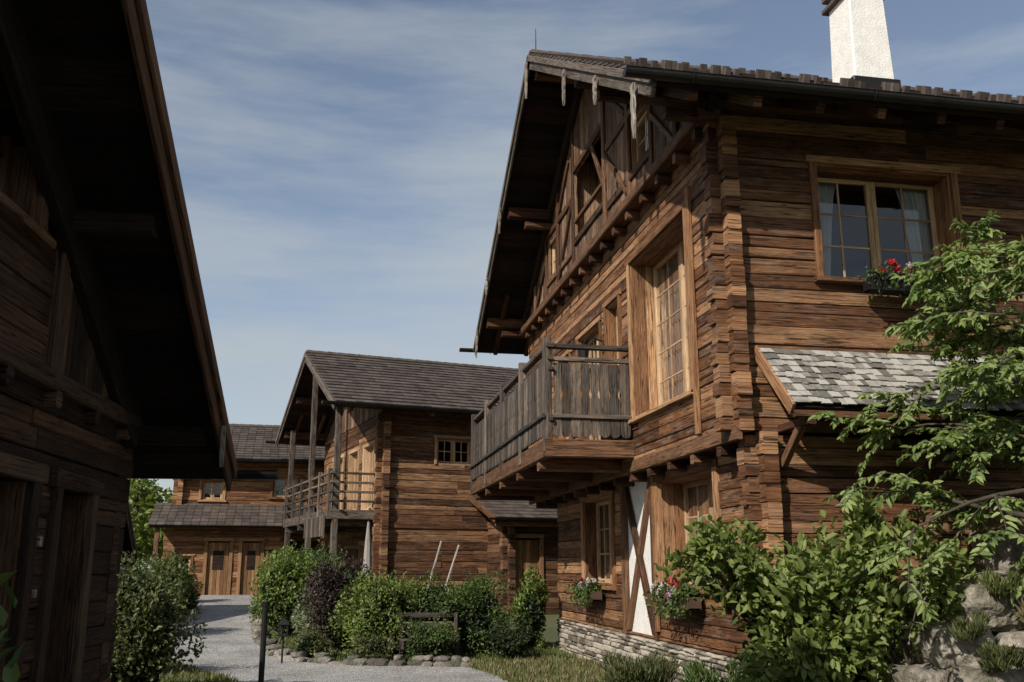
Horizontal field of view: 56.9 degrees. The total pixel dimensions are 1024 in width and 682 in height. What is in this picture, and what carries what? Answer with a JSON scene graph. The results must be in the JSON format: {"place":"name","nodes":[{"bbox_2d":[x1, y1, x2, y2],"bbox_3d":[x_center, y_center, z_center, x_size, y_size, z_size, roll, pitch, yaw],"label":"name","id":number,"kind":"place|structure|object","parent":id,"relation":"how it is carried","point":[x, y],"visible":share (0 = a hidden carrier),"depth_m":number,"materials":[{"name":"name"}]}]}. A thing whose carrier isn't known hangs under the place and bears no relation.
{"place":"outdoors","nodes":[
{"label":"outdoors","id":0,"kind":"place"},
{"bbox_2d":[172,595,507,681],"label":"gravel path","id":1,"kind":"structure","parent":0,"point":[231,646],"depth_m":17.99,"materials":[{"name":"grey gravel"}]},
{"bbox_2d":[258,601,269,681],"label":"post","id":2,"kind":"object","parent":1,"relation":"on","point":[265,605],"visible":1,"depth_m":11.95,"materials":[{"name":"black metal"}]},
{"bbox_2d":[277,615,289,662],"bbox_3d":[-4.428,5.758,18.274,0.240,0.900,0.240,2,-14,-10],"label":"garden lantern","id":3,"kind":"object","parent":1,"relation":"on","point":[284,621],"visible":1,"depth_m":18.24,"materials":[{"name":"black metal"}]},
{"bbox_2d":[116,569,581,679],"bbox_3d":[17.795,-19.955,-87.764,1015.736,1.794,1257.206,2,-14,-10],"label":"lawn ground","id":4,"kind":"structure","parent":0,"point":[550,634],"depth_m":24.48,"materials":[{"name":"green plant"}]},
{"bbox_2d":[0,570,24,681],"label":"tall herb","id":5,"kind":"object","parent":4,"relation":"on","point":[11,672],"visible":1,"depth_m":3.18,"materials":[{"name":"green plant"}]},
{"bbox_2d":[120,502,139,568],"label":"wooden barn","id":6,"kind":"structure","parent":4,"relation":"on","point":[129,543],"depth_m":27.70,"materials":[{"name":"brown wood"}]},
{"bbox_2d":[0,0,278,681],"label":"wooden chalet","id":7,"kind":"object","parent":4,"relation":"on","point":[110,384],"visible":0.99,"depth_m":7.21,"materials":[{"name":"brown wood"}]},
{"bbox_2d":[0,122,4,170],"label":"window glass","id":8,"kind":"structure","parent":7,"relation":"in","point":[2,136],"depth_m":6.78,"materials":[{"name":"black glass"}]},
{"bbox_2d":[0,136,12,194],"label":"window frames","id":9,"kind":"structure","parent":7,"relation":"in","point":[6,155],"depth_m":6.81,"materials":[{"name":"brown wood"}]},
{"bbox_2d":[129,479,172,574],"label":"distant trees","id":10,"kind":"object","parent":4,"relation":"on","point":[143,498],"visible":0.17,"depth_m":43.33,"materials":[{"name":"green plant"}]},
{"bbox_2d":[123,558,183,609],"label":"green shrub","id":11,"kind":"object","parent":4,"relation":"on","point":[156,579],"visible":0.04,"depth_m":22.37,"materials":[{"name":"green plant"}]},
{"bbox_2d":[110,549,207,681],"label":"green shrub","id":12,"kind":"object","parent":4,"relation":"on","point":[145,622],"visible":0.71,"depth_m":13.21,"materials":[{"name":"green plant"}]},
{"bbox_2d":[147,547,196,584],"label":"green shrub","id":13,"kind":"object","parent":4,"relation":"on","point":[173,555],"visible":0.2,"depth_m":30.48,"materials":[{"name":"green plant"}]},
{"bbox_2d":[168,571,203,614],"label":"green shrub","id":14,"kind":"object","parent":4,"relation":"on","point":[192,593],"visible":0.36,"depth_m":27.16,"materials":[{"name":"green plant"}]},
{"bbox_2d":[147,424,324,594],"bbox_3d":[-9.472,7.316,40.716,10.347,7.510,10.331,3,-14,-13],"label":"wooden chalet","id":15,"kind":"object","parent":4,"relation":"on","point":[220,536],"visible":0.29,"depth_m":36.31,"materials":[{"name":"brown wood"}]},
{"bbox_2d":[205,543,260,594],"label":"doors","id":16,"kind":"structure","parent":15,"relation":"in","point":[214,574],"depth_m":35.72,"materials":[{"name":"brown wood"}]},
{"bbox_2d":[179,478,297,570],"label":"window frames","id":17,"kind":"structure","parent":15,"relation":"in","point":[212,490],"depth_m":37.34,"materials":[{"name":"brown wood"}]},
{"bbox_2d":[246,544,321,637],"bbox_3d":[-5.402,6.087,23.084,2.069,2.236,2.041,2,-14,-10],"label":"leafy shrub","id":18,"kind":"object","parent":4,"relation":"on","point":[283,581],"visible":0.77,"depth_m":22.60,"materials":[{"name":"green plant"}]},
{"bbox_2d":[254,539,346,597],"bbox_3d":[-5.690,6.530,25.555,2.514,2.303,2.018,2,-14,-10],"label":"leafy shrub","id":19,"kind":"object","parent":4,"relation":"on","point":[320,556],"visible":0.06,"depth_m":25.74,"materials":[{"name":"green plant"}]},
{"bbox_2d":[290,572,328,640],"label":"flowering shrub","id":20,"kind":"object","parent":4,"relation":"on","point":[301,617],"visible":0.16,"depth_m":21.05,"materials":[{"name":"green plant"}]},
{"bbox_2d":[286,619,333,657],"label":"shrub","id":21,"kind":"object","parent":4,"relation":"on","point":[310,644],"visible":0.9,"depth_m":18.80,"materials":[{"name":"green plant"}]},
{"bbox_2d":[300,545,378,653],"bbox_3d":[-3.576,5.532,20.250,1.915,2.282,1.833,2,-14,-10],"label":"purple shrub","id":22,"kind":"object","parent":4,"relation":"on","point":[329,587],"visible":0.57,"depth_m":19.87,"materials":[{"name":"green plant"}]},
{"bbox_2d":[249,614,468,666],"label":"bed border stones","id":23,"kind":"object","parent":4,"relation":"on","point":[273,647],"visible":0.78,"depth_m":18.05,"materials":[{"name":"grey stone"}]},
{"bbox_2d":[362,518,371,578],"bbox_3d":[-4.072,6.403,26.559,0.291,2.800,0.291,2,-14,-10],"label":"closed parasol","id":24,"kind":"object","parent":4,"relation":"on","point":[367,554],"visible":0.61,"depth_m":26.61,"materials":[{"name":"white fabric"}]},
{"bbox_2d":[349,629,403,659],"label":"shrub","id":25,"kind":"object","parent":4,"relation":"on","point":[377,646],"visible":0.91,"depth_m":18.23,"materials":[{"name":"green plant"}]},
{"bbox_2d":[328,566,428,655],"bbox_3d":[-2.699,5.609,19.481,1.728,1.881,1.808,-11,-17,38],"label":"round shrub","id":26,"kind":"object","parent":4,"relation":"on","point":[367,615],"visible":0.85,"depth_m":19.18,"materials":[{"name":"green plant"}]},
{"bbox_2d":[265,350,566,616],"bbox_3d":[0.520,5.276,34.439,17.030,8.961,11.507,6,-15,-23],"label":"wooden chalet","id":27,"kind":"object","parent":4,"relation":"on","point":[392,435],"visible":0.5,"depth_m":29.65,"materials":[{"name":"brown wood"}]},
{"bbox_2d":[339,451,372,508],"bbox_3d":[-2.518,5.649,30.716,3.439,4.490,10.214,26,-29,-61],"label":"window glass","id":28,"kind":"structure","parent":27,"relation":"in","point":[371,455],"depth_m":32.20,"materials":[{"name":"grey glass"}]},
{"bbox_2d":[340,439,469,509],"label":"window frames","id":29,"kind":"structure","parent":27,"relation":"in","point":[452,442],"depth_m":30.34,"materials":[{"name":"brown wood"}]},
{"bbox_2d":[515,540,537,613],"bbox_3d":[0.422,7.210,28.535,0.791,2.350,0.060,6,-15,-23],"label":"porch door","id":30,"kind":"structure","parent":27,"relation":"in","point":[526,551],"depth_m":28.64,"materials":[{"name":"brown wood"}]},
{"bbox_2d":[399,612,459,658],"bbox_3d":[-1.656,5.918,18.940,1.200,0.900,0.430,2,-14,-10],"label":"garden bench","id":31,"kind":"object","parent":4,"relation":"on","point":[432,615],"visible":0.59,"depth_m":19.16,"materials":[{"name":"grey wood"}]},
{"bbox_2d":[382,568,479,655],"bbox_3d":[-1.753,5.721,19.886,2.209,1.850,1.790,2,-14,-10],"label":"round shrub","id":32,"kind":"object","parent":4,"relation":"on","point":[434,600],"visible":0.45,"depth_m":19.54,"materials":[{"name":"green plant"}]},
{"bbox_2d":[403,611,459,660],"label":"shrub","id":33,"kind":"object","parent":4,"relation":"on","point":[426,641],"visible":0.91,"depth_m":18.34,"materials":[{"name":"green plant"}]},
{"bbox_2d":[427,541,459,585],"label":"garden stakes","id":34,"kind":"object","parent":4,"relation":"on","point":[435,561],"visible":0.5,"depth_m":24.00,"materials":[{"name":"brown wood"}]},
{"bbox_2d":[443,568,515,656],"bbox_3d":[-0.791,5.748,19.978,1.719,1.840,1.715,2,-14,-10],"label":"round shrub","id":35,"kind":"object","parent":4,"relation":"on","point":[474,632],"visible":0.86,"depth_m":19.60,"materials":[{"name":"green plant"}]},
{"bbox_2d":[485,613,538,659],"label":"shrub","id":36,"kind":"object","parent":4,"relation":"on","point":[509,642],"visible":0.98,"depth_m":18.88,"materials":[{"name":"green plant"}]},
{"bbox_2d":[509,564,551,648],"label":"shrub","id":37,"kind":"object","parent":4,"relation":"on","point":[530,601],"visible":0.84,"depth_m":20.99,"materials":[{"name":"green plant"}]},
{"bbox_2d":[156,573,1020,681],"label":"grass","id":38,"kind":"structure","parent":4,"relation":"on","point":[336,655],"depth_m":17.54,"materials":[{"name":"green plant"}]},
{"bbox_2d":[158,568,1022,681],"bbox_3d":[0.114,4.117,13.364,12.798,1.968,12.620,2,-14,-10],"label":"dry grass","id":39,"kind":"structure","parent":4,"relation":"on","point":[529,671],"depth_m":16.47,"materials":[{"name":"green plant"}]},
{"bbox_2d":[595,649,681,681],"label":"herb shrub","id":40,"kind":"object","parent":4,"relation":"on","point":[654,668],"visible":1,"depth_m":12.06,"materials":[{"name":"green plant"}]},
{"bbox_2d":[652,514,774,614],"bbox_3d":[2.301,2.474,10.482,1.498,1.090,1.065,2,-14,-10],"label":"broadleaf shrub","id":41,"kind":"object","parent":4,"relation":"on","point":[706,543],"visible":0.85,"depth_m":10.30,"materials":[{"name":"green plant"}]},
{"bbox_2d":[679,658,760,681],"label":"herb shrub","id":42,"kind":"object","parent":4,"relation":"on","point":[696,671],"visible":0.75,"depth_m":11.05,"materials":[{"name":"green plant"}]},
{"bbox_2d":[459,0,1023,681],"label":"wooden chalet","id":43,"kind":"object","parent":4,"relation":"on","point":[683,316],"visible":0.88,"depth_m":13.57,"materials":[{"name":"brown wood"}]},
{"bbox_2d":[563,575,606,607],"bbox_3d":[1.415,4.914,18.544,0.689,0.628,1.293,2,-14,-10],"label":"window flower box","id":44,"kind":"object","parent":43,"relation":"attached to","point":[588,589],"visible":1,"depth_m":18.14,"materials":[{"name":"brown wood"}]},
{"bbox_2d":[554,117,711,578],"bbox_3d":[4.062,-0.022,16.676,5.851,8.290,13.890,14,-20,-46],"label":"window glass","id":45,"kind":"structure","parent":43,"relation":"in","point":[673,268],"depth_m":15.63,"materials":[{"name":"grey glass"}]},
{"bbox_2d":[643,574,705,620],"bbox_3d":[2.365,3.737,13.783,0.689,0.646,1.408,2,-14,-10],"label":"window flower box","id":46,"kind":"object","parent":43,"relation":"attached to","point":[672,595],"visible":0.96,"depth_m":13.48,"materials":[{"name":"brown wood"}]},
{"bbox_2d":[552,110,940,584],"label":"window frames","id":47,"kind":"structure","parent":43,"relation":"in","point":[871,217],"depth_m":14.56,"materials":[{"name":"brown wood"}]},
{"bbox_2d":[858,258,956,305],"bbox_3d":[5.255,-0.786,12.441,1.270,0.607,0.671,2,-14,-10],"label":"window flower box","id":48,"kind":"object","parent":43,"relation":"attached to","point":[878,282],"visible":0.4,"depth_m":12.37,"materials":[{"name":"black metal"}]},
{"bbox_2d":[730,587,874,681],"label":"dark shrub","id":49,"kind":"object","parent":4,"relation":"on","point":[750,635],"visible":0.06,"depth_m":10.52,"materials":[{"name":"green plant"}]},
{"bbox_2d":[701,510,910,681],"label":"broadleaf shrub","id":50,"kind":"object","parent":4,"relation":"on","point":[818,657],"visible":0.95,"depth_m":9.82,"materials":[{"name":"green plant"}]},
{"bbox_2d":[835,492,979,664],"bbox_3d":[4.249,2.677,10.145,1.517,2.250,1.303,-2,-14,9],"label":"broadleaf shrub","id":51,"kind":"object","parent":4,"relation":"on","point":[940,603],"visible":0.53,"depth_m":9.94,"materials":[{"name":"green plant"}]},
{"bbox_2d":[808,210,1023,627],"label":"leafy tree","id":52,"kind":"object","parent":4,"relation":"on","point":[967,513],"visible":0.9,"depth_m":9.96,"materials":[{"name":"green plant"}]},
{"bbox_2d":[856,528,1023,681],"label":"boulders","id":53,"kind":"object","parent":4,"relation":"on","point":[946,655],"visible":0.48,"depth_m":9.68,"materials":[{"name":"grey stone"}]},
{"bbox_2d":[975,566,1023,598],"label":"rock grass tuft","id":54,"kind":"object","parent":53,"relation":"on","point":[996,584],"visible":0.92,"depth_m":9.61,"materials":[{"name":"green plant"}]},
{"bbox_2d":[1019,554,1023,576],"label":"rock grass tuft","id":55,"kind":"object","parent":53,"relation":"on","point":[1021,570],"visible":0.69,"depth_m":10.14,"materials":[{"name":"green plant"}]},
{"bbox_2d":[889,240,1023,573],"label":"leafy tree","id":56,"kind":"object","parent":4,"relation":"on","point":[1005,426],"visible":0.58,"depth_m":10.75,"materials":[{"name":"green plant"}]},
{"bbox_2d":[947,608,990,641],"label":"rock grass tuft","id":57,"kind":"object","parent":4,"relation":"on","point":[962,628],"visible":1,"depth_m":9.37,"materials":[{"name":"green plant"}]},
{"bbox_2d":[976,639,1023,672],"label":"rock grass tuft","id":58,"kind":"object","parent":4,"relation":"on","point":[995,657],"visible":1,"depth_m":9.10,"materials":[{"name":"green plant"}]},
{"bbox_2d":[1013,594,1023,621],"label":"rock grass tuft","id":59,"kind":"object","parent":4,"relation":"on","point":[1020,610],"visible":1,"depth_m":9.53,"materials":[{"name":"green plant"}]},
{"bbox_2d":[123,0,1023,568],"label":"sky","id":60,"kind":"structure","parent":0,"point":[342,164],"materials":[{"name":"blue"}]}
]}

